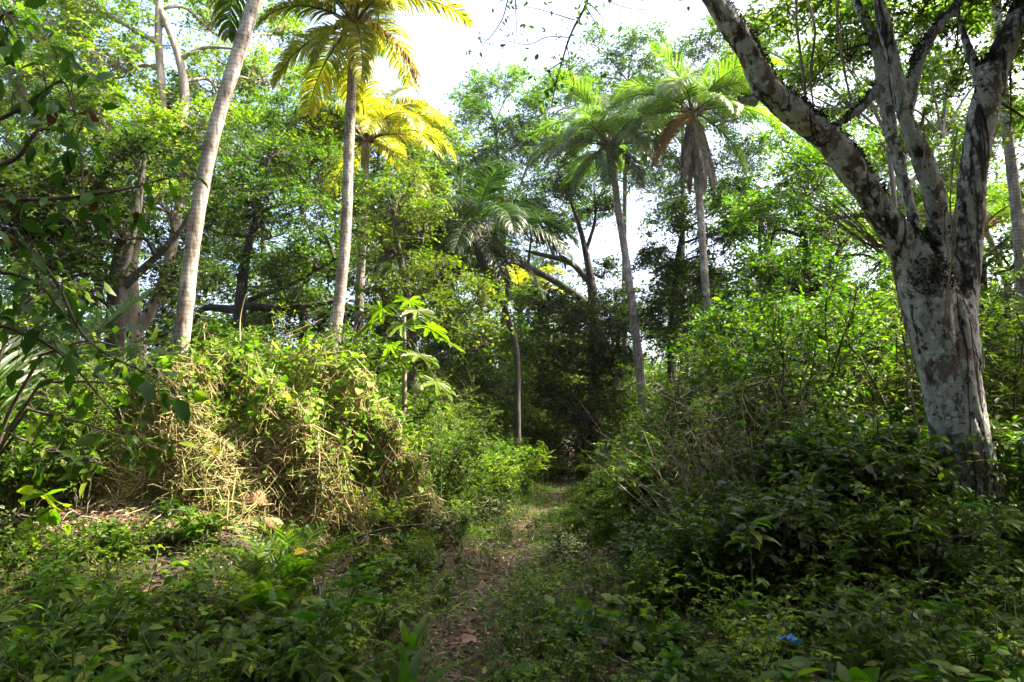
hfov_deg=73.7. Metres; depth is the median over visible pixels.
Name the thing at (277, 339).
shrub
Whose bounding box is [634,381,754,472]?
shrub
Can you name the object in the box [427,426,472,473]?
shrub
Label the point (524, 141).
broadleaf tree
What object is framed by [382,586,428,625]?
herb
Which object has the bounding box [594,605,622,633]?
herb
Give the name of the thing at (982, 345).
shrub
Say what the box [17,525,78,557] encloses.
herb
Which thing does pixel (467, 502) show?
shrub
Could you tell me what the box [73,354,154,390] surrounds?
shrub
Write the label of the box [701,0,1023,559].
lichened tree
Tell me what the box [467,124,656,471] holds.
broadleaf tree
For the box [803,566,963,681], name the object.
herb
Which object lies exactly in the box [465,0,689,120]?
overhanging tree
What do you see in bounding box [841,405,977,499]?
shrub
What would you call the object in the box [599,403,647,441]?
shrub
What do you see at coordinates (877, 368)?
shrub
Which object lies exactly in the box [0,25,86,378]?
broadleaf tree
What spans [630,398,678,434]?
shrub
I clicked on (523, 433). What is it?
shrub
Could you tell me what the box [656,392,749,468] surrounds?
shrub
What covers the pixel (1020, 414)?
shrub
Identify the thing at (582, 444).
shrub
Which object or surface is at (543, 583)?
herb
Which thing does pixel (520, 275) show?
coconut palm
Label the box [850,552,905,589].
herb
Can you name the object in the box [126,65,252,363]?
broadleaf tree
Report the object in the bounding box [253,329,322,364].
shrub
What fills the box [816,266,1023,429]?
shrub
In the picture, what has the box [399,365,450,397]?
shrub
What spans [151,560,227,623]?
herb
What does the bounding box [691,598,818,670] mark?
herb
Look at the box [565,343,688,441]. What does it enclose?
broadleaf tree
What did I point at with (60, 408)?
shrub
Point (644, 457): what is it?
shrub
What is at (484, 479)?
shrub
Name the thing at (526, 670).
herb
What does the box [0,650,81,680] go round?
herb
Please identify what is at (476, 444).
shrub
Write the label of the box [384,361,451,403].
shrub
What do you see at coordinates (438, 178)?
broadleaf tree
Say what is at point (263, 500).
coconut
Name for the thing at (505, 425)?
shrub
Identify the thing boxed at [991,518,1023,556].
sapling
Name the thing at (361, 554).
herb
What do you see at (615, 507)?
shrub
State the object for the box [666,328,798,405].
shrub
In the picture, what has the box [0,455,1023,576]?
undergrowth
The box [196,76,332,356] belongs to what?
broadleaf tree
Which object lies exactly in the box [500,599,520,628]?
herb
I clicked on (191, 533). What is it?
herb
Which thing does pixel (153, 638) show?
herb
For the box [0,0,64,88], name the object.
broadleaf tree
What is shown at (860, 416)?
shrub
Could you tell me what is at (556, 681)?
herb
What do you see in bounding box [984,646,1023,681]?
herb
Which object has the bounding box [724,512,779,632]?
seedling
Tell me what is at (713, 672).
herb
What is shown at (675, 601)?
herb
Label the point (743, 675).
herb
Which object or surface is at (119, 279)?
broadleaf tree
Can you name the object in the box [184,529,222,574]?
herb
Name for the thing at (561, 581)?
herb
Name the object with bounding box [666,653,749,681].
herb
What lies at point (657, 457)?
shrub
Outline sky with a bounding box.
[0,0,1023,435]
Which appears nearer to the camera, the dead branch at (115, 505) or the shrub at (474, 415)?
the dead branch at (115, 505)
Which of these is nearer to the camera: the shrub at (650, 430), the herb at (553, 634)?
the herb at (553, 634)
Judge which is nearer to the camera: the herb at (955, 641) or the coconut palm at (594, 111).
the herb at (955, 641)
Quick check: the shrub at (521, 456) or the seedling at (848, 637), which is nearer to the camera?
the seedling at (848, 637)
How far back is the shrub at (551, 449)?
20.30 m
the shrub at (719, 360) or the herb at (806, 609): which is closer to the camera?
the herb at (806, 609)
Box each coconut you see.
[237,488,267,512]
[260,517,282,535]
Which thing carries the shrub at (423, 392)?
on the ground at (344, 562)
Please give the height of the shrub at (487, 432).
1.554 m
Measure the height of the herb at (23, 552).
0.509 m
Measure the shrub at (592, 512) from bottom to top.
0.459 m
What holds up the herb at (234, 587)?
on the ground at (344, 562)
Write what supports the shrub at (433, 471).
on the ground at (344, 562)
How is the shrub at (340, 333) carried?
on the ground at (344, 562)
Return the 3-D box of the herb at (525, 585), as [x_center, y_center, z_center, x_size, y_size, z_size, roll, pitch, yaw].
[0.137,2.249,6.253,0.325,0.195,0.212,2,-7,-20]
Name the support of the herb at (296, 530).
on the ground at (344, 562)
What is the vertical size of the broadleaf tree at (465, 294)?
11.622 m
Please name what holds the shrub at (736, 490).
on the ground at (344, 562)
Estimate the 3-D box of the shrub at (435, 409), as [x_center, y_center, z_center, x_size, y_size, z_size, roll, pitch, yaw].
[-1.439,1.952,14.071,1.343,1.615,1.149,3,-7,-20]
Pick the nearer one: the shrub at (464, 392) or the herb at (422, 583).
the herb at (422, 583)
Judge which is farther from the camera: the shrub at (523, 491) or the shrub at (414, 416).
the shrub at (523, 491)
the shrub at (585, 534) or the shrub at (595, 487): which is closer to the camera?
the shrub at (585, 534)
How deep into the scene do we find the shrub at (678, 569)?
5.74 m
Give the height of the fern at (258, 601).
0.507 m
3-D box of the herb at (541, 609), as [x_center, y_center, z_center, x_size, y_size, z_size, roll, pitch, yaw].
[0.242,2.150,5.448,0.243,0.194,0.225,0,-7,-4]
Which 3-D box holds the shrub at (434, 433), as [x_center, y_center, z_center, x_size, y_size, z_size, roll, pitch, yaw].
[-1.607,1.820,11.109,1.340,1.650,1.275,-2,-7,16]
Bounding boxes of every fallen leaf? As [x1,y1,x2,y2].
[294,547,307,553]
[460,633,475,642]
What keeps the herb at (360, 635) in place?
on the ground at (344, 562)
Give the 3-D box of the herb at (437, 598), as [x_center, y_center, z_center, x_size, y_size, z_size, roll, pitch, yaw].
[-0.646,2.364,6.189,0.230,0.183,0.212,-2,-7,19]
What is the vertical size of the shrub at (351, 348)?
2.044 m
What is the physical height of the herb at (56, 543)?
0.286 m
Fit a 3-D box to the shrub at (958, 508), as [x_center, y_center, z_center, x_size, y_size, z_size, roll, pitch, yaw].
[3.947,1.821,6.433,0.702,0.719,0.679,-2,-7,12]
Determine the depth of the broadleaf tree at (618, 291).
31.99 m
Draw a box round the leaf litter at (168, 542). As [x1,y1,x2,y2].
[0,412,1023,681]
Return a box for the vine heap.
[40,294,460,553]
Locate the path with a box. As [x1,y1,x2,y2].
[433,472,568,681]
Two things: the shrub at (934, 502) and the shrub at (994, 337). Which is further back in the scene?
the shrub at (994, 337)
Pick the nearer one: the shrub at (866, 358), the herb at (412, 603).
the herb at (412, 603)
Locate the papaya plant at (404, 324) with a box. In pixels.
[356,295,464,486]
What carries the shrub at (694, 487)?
on the ground at (344, 562)
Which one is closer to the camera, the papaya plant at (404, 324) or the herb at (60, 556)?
the herb at (60, 556)
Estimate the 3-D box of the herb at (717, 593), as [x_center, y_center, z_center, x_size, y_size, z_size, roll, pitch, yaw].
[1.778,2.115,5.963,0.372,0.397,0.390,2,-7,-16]
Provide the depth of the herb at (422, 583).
6.17 m
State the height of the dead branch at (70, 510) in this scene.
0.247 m
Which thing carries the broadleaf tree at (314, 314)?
on the ground at (344, 562)
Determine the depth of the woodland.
47.43 m
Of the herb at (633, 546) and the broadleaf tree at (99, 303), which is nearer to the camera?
the herb at (633, 546)
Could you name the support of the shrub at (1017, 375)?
on the ground at (344, 562)
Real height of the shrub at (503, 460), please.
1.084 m
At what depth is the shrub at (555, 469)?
19.23 m
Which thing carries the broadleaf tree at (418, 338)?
on the ground at (344, 562)
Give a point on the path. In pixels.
(476, 613)
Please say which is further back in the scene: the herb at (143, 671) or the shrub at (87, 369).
the shrub at (87, 369)
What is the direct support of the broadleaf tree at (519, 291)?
on the ground at (344, 562)
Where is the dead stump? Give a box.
[311,574,325,597]
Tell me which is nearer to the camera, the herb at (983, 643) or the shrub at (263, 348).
the herb at (983, 643)
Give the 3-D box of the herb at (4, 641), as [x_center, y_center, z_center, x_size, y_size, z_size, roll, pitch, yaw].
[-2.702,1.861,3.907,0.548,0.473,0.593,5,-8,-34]
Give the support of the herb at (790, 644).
on the ground at (344, 562)
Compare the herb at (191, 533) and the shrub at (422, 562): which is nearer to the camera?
the herb at (191, 533)
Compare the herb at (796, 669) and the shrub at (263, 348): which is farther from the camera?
the shrub at (263, 348)
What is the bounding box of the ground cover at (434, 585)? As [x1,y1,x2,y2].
[0,435,1022,681]
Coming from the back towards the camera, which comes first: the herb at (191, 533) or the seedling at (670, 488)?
the seedling at (670, 488)
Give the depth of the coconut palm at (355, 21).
12.45 m
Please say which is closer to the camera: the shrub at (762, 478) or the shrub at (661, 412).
the shrub at (762, 478)
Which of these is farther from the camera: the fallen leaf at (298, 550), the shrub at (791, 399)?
the shrub at (791, 399)
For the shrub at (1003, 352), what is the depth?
12.40 m
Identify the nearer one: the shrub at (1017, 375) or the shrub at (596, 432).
the shrub at (1017, 375)
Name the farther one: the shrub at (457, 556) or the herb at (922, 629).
the shrub at (457, 556)
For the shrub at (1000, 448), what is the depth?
6.96 m
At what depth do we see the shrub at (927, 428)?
8.58 m
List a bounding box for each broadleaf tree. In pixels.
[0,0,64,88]
[0,0,307,371]
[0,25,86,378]
[0,87,25,328]
[0,117,203,376]
[0,299,80,399]
[17,54,163,388]
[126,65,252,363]
[130,307,300,360]
[166,230,406,356]
[167,78,401,351]
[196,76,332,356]
[250,165,394,361]
[258,7,488,365]
[329,156,513,412]
[364,225,472,389]
[369,108,528,374]
[370,314,506,421]
[416,319,559,442]
[434,251,555,407]
[437,55,626,394]
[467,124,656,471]
[467,262,587,464]
[480,325,589,455]
[522,343,646,439]
[546,13,678,446]
[561,274,680,410]
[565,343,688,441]
[619,165,809,383]
[622,252,740,411]
[623,7,802,390]
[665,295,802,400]
[683,112,922,365]
[691,174,833,343]
[705,0,1023,232]
[758,144,888,351]
[825,115,984,367]
[883,163,1023,405]
[897,85,1023,323]
[988,94,1023,390]
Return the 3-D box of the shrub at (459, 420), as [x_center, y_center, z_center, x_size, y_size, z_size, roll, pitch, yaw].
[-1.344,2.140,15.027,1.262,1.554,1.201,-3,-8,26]
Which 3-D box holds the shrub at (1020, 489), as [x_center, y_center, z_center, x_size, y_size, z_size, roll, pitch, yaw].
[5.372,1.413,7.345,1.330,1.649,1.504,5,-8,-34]
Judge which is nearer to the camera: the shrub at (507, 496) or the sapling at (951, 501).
the sapling at (951, 501)
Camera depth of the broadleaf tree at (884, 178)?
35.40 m
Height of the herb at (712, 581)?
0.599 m
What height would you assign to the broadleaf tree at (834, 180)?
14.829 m
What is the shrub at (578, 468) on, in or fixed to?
on the ground at (344, 562)
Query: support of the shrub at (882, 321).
on the ground at (344, 562)
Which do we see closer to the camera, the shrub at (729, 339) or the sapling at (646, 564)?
the sapling at (646, 564)
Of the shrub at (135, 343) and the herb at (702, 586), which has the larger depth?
the shrub at (135, 343)
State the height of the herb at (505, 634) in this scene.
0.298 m
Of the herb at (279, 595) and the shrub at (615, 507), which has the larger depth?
the shrub at (615, 507)
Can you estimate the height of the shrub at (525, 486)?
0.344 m
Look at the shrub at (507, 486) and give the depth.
13.88 m
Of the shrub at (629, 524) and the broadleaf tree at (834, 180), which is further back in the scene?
the broadleaf tree at (834, 180)
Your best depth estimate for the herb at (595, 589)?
5.78 m
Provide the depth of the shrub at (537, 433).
20.88 m
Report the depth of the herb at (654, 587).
5.38 m
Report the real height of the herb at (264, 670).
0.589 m
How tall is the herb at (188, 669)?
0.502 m
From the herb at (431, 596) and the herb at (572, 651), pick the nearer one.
the herb at (572, 651)
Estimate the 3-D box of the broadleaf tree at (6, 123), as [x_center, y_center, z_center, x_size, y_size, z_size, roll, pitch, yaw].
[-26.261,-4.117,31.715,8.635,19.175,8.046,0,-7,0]
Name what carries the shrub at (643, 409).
on the ground at (344, 562)
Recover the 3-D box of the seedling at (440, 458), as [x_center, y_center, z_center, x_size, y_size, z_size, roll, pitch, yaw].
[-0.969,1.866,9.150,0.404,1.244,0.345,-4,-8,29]
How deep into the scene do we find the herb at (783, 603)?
5.41 m
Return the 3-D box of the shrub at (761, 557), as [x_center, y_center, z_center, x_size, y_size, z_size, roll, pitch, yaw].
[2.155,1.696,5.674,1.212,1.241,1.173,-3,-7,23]
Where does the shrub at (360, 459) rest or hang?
on the ground at (344, 562)
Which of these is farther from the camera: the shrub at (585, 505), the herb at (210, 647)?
the shrub at (585, 505)
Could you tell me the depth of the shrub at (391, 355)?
12.99 m
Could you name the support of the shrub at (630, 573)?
on the ground at (344, 562)
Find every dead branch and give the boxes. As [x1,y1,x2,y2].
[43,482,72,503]
[47,511,96,528]
[62,507,82,519]
[105,480,144,510]
[355,519,436,547]
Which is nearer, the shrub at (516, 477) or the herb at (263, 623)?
the herb at (263, 623)
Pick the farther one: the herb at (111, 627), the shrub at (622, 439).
the shrub at (622, 439)
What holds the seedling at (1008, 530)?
on the ground at (344, 562)
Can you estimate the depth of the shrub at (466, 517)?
8.64 m
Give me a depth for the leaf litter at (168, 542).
6.29 m
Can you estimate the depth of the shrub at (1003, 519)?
6.29 m
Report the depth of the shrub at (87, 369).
11.15 m
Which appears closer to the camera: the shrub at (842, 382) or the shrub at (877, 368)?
the shrub at (842, 382)
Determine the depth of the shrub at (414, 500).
7.88 m
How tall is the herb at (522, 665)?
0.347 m
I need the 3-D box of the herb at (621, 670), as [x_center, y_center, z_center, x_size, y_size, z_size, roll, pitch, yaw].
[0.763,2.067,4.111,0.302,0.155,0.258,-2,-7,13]
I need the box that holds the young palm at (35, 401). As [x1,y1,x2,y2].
[0,287,322,483]
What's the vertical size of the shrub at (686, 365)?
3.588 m
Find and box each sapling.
[623,548,673,607]
[638,521,680,598]
[647,498,701,596]
[669,477,726,520]
[767,453,847,541]
[938,491,976,532]
[991,511,1023,547]
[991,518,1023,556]
[998,486,1023,517]
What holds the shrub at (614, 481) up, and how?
on the ground at (344, 562)
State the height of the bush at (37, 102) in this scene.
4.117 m
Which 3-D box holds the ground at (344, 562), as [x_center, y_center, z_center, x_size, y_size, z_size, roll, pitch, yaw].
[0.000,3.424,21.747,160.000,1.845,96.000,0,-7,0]
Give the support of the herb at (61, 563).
on the ground at (344, 562)
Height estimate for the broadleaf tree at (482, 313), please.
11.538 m
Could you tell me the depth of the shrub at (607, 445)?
16.27 m
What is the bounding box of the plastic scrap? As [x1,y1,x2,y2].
[773,633,800,643]
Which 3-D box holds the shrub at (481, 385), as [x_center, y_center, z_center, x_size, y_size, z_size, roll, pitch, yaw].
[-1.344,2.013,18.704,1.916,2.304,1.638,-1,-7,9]
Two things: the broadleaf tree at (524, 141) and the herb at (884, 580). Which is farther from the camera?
the broadleaf tree at (524, 141)
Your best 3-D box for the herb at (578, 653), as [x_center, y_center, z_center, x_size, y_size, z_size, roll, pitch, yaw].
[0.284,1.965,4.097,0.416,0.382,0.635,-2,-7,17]
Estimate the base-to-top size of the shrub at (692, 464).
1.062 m
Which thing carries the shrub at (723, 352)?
on the ground at (344, 562)
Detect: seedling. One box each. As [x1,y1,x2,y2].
[426,433,454,510]
[592,625,632,653]
[645,477,679,510]
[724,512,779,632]
[815,597,857,629]
[831,625,886,662]
[883,514,945,606]
[957,502,1023,614]
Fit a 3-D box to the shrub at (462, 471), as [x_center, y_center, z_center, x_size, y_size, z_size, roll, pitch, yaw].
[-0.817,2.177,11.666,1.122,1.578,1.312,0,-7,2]
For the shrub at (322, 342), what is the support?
on the ground at (344, 562)
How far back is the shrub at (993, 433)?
7.09 m
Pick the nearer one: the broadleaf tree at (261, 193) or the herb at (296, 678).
the herb at (296, 678)
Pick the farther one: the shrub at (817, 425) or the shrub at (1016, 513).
the shrub at (817, 425)
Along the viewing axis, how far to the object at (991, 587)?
4.65 m
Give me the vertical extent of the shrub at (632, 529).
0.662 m
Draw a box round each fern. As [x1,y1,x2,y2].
[155,512,237,540]
[169,545,322,617]
[206,515,376,608]
[268,593,369,626]
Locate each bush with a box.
[0,0,208,466]
[0,260,208,496]
[0,485,70,546]
[572,356,879,527]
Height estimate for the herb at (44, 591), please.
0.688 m
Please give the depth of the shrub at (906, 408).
8.37 m
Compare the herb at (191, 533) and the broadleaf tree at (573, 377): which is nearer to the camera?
the herb at (191, 533)
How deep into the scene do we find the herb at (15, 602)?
4.71 m
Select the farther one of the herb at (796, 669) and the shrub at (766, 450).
the shrub at (766, 450)
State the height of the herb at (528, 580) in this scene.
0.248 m
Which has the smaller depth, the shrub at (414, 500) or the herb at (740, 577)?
the herb at (740, 577)
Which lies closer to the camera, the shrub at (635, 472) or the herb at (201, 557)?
the herb at (201, 557)
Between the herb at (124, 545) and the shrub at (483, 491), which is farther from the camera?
the shrub at (483, 491)
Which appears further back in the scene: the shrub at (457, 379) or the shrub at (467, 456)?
the shrub at (457, 379)
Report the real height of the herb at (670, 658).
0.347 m
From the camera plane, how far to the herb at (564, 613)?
5.38 m
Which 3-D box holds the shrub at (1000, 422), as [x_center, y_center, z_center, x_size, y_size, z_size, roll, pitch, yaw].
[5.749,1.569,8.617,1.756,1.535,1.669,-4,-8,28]
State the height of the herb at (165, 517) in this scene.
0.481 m
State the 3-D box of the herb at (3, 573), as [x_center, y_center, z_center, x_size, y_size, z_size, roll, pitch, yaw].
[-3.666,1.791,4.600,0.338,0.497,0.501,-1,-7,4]
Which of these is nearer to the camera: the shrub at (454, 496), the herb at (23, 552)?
the herb at (23, 552)
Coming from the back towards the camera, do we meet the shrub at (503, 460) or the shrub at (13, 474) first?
the shrub at (503, 460)
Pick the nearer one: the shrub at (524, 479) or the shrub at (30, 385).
the shrub at (30, 385)
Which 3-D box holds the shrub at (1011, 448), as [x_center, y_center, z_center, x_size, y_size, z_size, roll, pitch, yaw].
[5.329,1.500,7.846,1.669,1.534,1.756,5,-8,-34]
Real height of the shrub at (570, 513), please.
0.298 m
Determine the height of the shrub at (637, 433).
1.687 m
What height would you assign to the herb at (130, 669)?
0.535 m
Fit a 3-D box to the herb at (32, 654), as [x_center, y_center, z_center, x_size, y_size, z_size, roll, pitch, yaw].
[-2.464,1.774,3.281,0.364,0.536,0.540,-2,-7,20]
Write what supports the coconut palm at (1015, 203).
on the ground at (344, 562)
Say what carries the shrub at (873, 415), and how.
on the ground at (344, 562)
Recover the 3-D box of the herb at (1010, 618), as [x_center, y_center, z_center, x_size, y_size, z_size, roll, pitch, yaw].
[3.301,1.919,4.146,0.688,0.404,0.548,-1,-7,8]
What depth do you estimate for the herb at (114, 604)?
3.97 m
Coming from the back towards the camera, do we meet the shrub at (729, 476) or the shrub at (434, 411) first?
the shrub at (434, 411)
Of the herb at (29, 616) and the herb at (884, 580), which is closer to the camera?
the herb at (29, 616)
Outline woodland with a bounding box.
[4,292,884,440]
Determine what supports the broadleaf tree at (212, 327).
on the ground at (344, 562)
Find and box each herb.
[0,522,29,563]
[0,531,60,586]
[0,564,74,659]
[0,570,12,605]
[0,573,30,607]
[0,587,146,681]
[0,594,35,629]
[0,604,63,651]
[0,622,80,681]
[0,636,22,662]
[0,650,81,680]
[1,634,49,681]
[7,659,52,681]
[8,554,52,600]
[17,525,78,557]
[17,646,136,681]
[19,608,148,674]
[21,573,145,673]
[23,551,73,576]
[30,561,139,648]
[34,545,89,618]
[47,536,73,562]
[52,674,103,681]
[54,518,182,586]
[56,580,210,681]
[57,515,127,560]
[63,530,301,664]
[63,638,206,681]
[63,661,161,681]
[74,517,165,551]
[96,595,159,642]
[99,523,142,562]
[120,606,255,681]
[122,644,175,681]
[123,495,181,554]
[128,631,253,681]
[138,558,268,660]
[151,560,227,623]
[167,628,274,681]
[169,639,218,680]
[174,504,224,554]
[179,572,210,583]
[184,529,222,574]
[187,598,319,681]
[193,615,298,679]
[203,648,254,681]
[207,588,349,663]
[220,596,337,681]
[259,589,377,681]
[267,600,341,653]
[270,515,326,556]
[270,566,412,637]
[293,560,383,644]
[297,622,415,681]
[307,595,424,669]
[343,629,370,643]
[346,587,417,640]
[348,546,386,566]
[349,553,388,585]
[353,582,388,608]
[358,543,417,592]
[368,526,419,576]
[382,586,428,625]
[388,562,443,600]
[389,529,439,582]
[390,577,456,614]
[396,589,432,619]
[430,590,455,608]
[436,570,458,600]
[484,610,531,651]
[489,663,511,680]
[490,591,537,615]
[493,650,562,681]
[494,672,523,681]
[499,664,526,681]
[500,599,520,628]
[505,658,544,681]
[508,575,547,588]
[511,564,582,602]
[511,670,571,681]
[514,569,539,589]
[516,627,601,681]
[517,588,530,597]
[528,599,555,616]
[529,614,585,648]
[532,574,550,593]
[535,560,600,593]
[538,623,586,669]
[542,593,630,644]
[556,593,580,617]
[564,631,614,680]
[573,575,601,603]
[578,667,587,680]
[590,548,685,623]
[590,565,616,581]
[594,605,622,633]
[600,623,652,658]
[606,674,685,681]
[612,584,676,617]
[615,668,649,681]
[618,539,680,598]
[618,604,700,664]
[618,657,679,681]
[632,641,730,681]
[640,529,695,598]
[647,572,704,613]
[649,648,763,681]
[656,572,823,678]
[660,613,710,661]
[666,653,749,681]
[668,535,732,610]
[668,568,725,600]
[670,551,777,649]
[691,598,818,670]
[698,544,820,601]
[698,663,751,681]
[704,573,738,604]
[706,652,773,681]
[714,595,784,652]
[714,618,842,681]
[716,563,768,604]
[719,570,767,615]
[724,564,754,584]
[730,556,773,597]
[733,640,781,671]
[740,565,809,622]
[756,656,879,681]
[759,609,782,631]
[760,625,803,658]
[775,576,839,637]
[784,611,819,634]
[787,535,866,623]
[794,629,870,679]
[802,580,880,623]
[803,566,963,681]
[804,607,871,646]
[805,537,871,589]
[815,583,945,681]
[815,645,854,681]
[816,588,867,609]
[817,521,870,569]
[847,574,925,626]
[850,545,942,587]
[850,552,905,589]
[850,564,885,595]
[859,572,1012,642]
[873,655,945,681]
[874,598,963,659]
[877,555,953,604]
[882,557,946,609]
[884,589,989,665]
[884,667,970,681]
[899,645,952,681]
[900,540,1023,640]
[907,576,1023,681]
[910,639,989,678]
[911,652,1023,681]
[915,539,1023,630]
[925,610,1021,675]
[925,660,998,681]
[933,579,1023,678]
[940,549,1003,604]
[946,637,1022,679]
[948,626,977,655]
[949,626,1023,681]
[958,598,1010,643]
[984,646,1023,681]
[985,541,1023,584]
[985,614,1023,654]
[1002,568,1023,595]
[1006,559,1023,598]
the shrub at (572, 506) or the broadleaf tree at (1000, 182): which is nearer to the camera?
the shrub at (572, 506)
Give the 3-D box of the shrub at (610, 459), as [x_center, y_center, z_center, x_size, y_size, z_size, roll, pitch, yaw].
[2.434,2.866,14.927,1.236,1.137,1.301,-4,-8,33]
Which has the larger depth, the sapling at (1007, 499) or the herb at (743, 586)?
the sapling at (1007, 499)
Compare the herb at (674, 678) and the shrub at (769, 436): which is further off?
the shrub at (769, 436)
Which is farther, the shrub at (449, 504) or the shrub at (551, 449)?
the shrub at (551, 449)
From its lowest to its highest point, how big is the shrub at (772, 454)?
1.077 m
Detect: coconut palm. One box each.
[170,0,260,358]
[254,0,473,361]
[272,50,456,358]
[367,149,580,485]
[471,257,567,396]
[525,67,688,416]
[603,39,788,355]
[857,0,1023,329]
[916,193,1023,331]
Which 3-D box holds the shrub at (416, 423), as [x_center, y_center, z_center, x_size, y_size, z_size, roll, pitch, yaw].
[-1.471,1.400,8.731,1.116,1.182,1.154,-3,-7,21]
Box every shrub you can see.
[0,382,79,468]
[0,411,86,513]
[1,355,91,469]
[1,357,141,509]
[2,339,136,494]
[38,371,134,453]
[42,348,131,393]
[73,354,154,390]
[119,336,214,366]
[193,319,294,436]
[220,324,295,410]
[222,310,325,413]
[241,302,378,370]
[248,322,356,362]
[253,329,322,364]
[289,332,402,403]
[293,324,382,368]
[296,371,399,417]
[301,399,389,481]
[314,320,412,400]
[323,345,413,391]
[350,485,419,543]
[353,428,441,498]
[371,364,421,413]
[374,406,437,483]
[378,370,435,427]
[380,383,439,440]
[380,387,449,449]
[382,374,450,435]
[383,471,438,531]
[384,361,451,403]
[384,380,424,410]
[386,361,446,421]
[397,409,460,460]
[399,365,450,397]
[400,391,446,440]
[400,532,440,571]
[407,388,479,452]
[407,405,479,509]
[409,527,445,554]
[416,380,468,433]
[417,363,489,424]
[419,363,504,426]
[420,418,486,512]
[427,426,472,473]
[428,435,470,494]
[429,401,474,440]
[431,367,471,410]
[433,403,477,441]
[435,396,503,481]
[435,427,496,500]
[435,479,486,516]
[438,452,486,493]
[440,377,497,420]
[441,490,475,522]
[441,494,476,524]
[446,416,499,463]
[446,505,482,531]
[448,481,481,501]
[449,522,473,544]
[450,398,497,438]
[453,550,465,561]
[462,409,503,452]
[463,404,488,440]
[469,451,504,492]
[469,480,497,506]
[472,436,521,477]
[472,446,512,483]
[472,468,508,495]
[474,449,530,498]
[481,437,539,490]
[485,426,512,456]
[489,416,523,447]
[491,384,548,446]
[493,433,541,486]
[497,404,541,445]
[497,473,523,498]
[498,488,514,504]
[499,468,522,492]
[500,424,529,456]
[513,414,561,467]
[519,473,534,485]
[519,481,530,490]
[520,487,530,495]
[522,397,562,470]
[522,440,555,482]
[527,467,544,485]
[529,419,577,475]
[535,408,601,474]
[540,403,572,468]
[543,450,572,481]
[559,429,601,479]
[562,502,581,514]
[563,506,577,518]
[564,512,589,531]
[565,511,579,525]
[566,399,609,456]
[568,526,595,548]
[569,492,591,511]
[572,444,615,494]
[572,450,600,476]
[573,503,599,528]
[575,467,622,509]
[578,497,597,521]
[579,485,623,532]
[580,516,604,542]
[581,421,626,457]
[582,431,631,472]
[582,483,623,528]
[582,484,632,539]
[583,462,624,493]
[591,495,644,538]
[593,393,659,447]
[593,457,640,503]
[597,431,698,503]
[597,441,705,527]
[597,446,624,472]
[598,446,651,475]
[599,395,630,441]
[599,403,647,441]
[600,445,644,465]
[607,530,667,596]
[609,516,668,568]
[610,510,669,553]
[611,427,660,459]
[611,441,717,520]
[612,431,670,476]
[612,510,645,542]
[619,405,697,497]
[619,427,645,453]
[619,548,680,598]
[625,424,656,447]
[628,410,651,436]
[630,379,702,444]
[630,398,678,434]
[631,386,752,493]
[633,382,690,436]
[634,335,831,463]
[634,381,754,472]
[634,494,682,533]
[637,367,720,424]
[641,480,688,516]
[644,400,697,443]
[645,386,714,442]
[645,499,746,608]
[646,379,742,485]
[646,486,731,566]
[649,351,751,429]
[653,375,691,395]
[655,357,743,406]
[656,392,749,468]
[661,324,809,442]
[662,473,719,531]
[663,334,807,430]
[663,495,776,601]
[665,333,747,392]
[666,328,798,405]
[669,455,741,502]
[673,347,720,375]
[673,451,753,487]
[679,470,782,572]
[683,483,774,534]
[684,434,743,485]
[694,442,798,522]
[695,466,847,617]
[704,330,736,396]
[708,427,812,490]
[710,453,759,496]
[712,294,868,436]
[712,477,843,593]
[713,255,897,433]
[719,292,898,438]
[720,303,882,405]
[720,412,842,508]
[730,401,919,550]
[739,285,900,429]
[742,443,814,482]
[750,409,870,467]
[752,407,868,477]
[753,431,795,481]
[763,405,881,467]
[763,487,900,602]
[764,471,928,596]
[776,424,967,565]
[785,410,914,542]
[786,286,909,432]
[787,312,904,429]
[789,417,871,445]
[803,404,1000,547]
[804,331,893,418]
[807,295,984,435]
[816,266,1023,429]
[823,325,914,414]
[824,403,1007,503]
[827,410,932,482]
[832,304,1008,423]
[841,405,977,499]
[845,331,903,412]
[855,249,1023,460]
[861,508,922,574]
[864,287,1023,437]
[868,402,928,439]
[871,315,1022,412]
[873,498,952,576]
[879,394,1023,505]
[881,308,1007,413]
[886,498,995,583]
[892,414,1023,440]
[897,414,1023,502]
[900,498,963,552]
[903,486,987,537]
[905,511,982,600]
[910,411,1010,443]
[911,488,953,516]
[913,486,1023,567]
[918,500,1005,576]
[942,497,1017,556]
[946,538,1023,610]
[959,490,1020,540]
[976,502,1023,542]
[978,286,1023,437]
[978,304,1023,427]
[979,306,1022,435]
[980,317,1020,443]
[982,286,1023,403]
[990,405,1023,512]
[994,402,1023,507]
[995,496,1023,558]
[1000,439,1023,505]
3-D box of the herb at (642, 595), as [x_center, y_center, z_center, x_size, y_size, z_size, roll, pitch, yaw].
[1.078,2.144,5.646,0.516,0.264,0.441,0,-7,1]
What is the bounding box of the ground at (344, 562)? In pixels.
[0,418,1022,681]
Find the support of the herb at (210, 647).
on the ground at (344, 562)
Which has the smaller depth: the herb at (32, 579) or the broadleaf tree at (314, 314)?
the herb at (32, 579)
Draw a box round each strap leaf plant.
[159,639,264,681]
[350,646,464,681]
[367,613,438,657]
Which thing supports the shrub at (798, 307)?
on the ground at (344, 562)
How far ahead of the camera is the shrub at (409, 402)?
10.80 m
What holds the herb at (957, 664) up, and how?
on the ground at (344, 562)
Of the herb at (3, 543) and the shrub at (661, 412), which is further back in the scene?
the shrub at (661, 412)

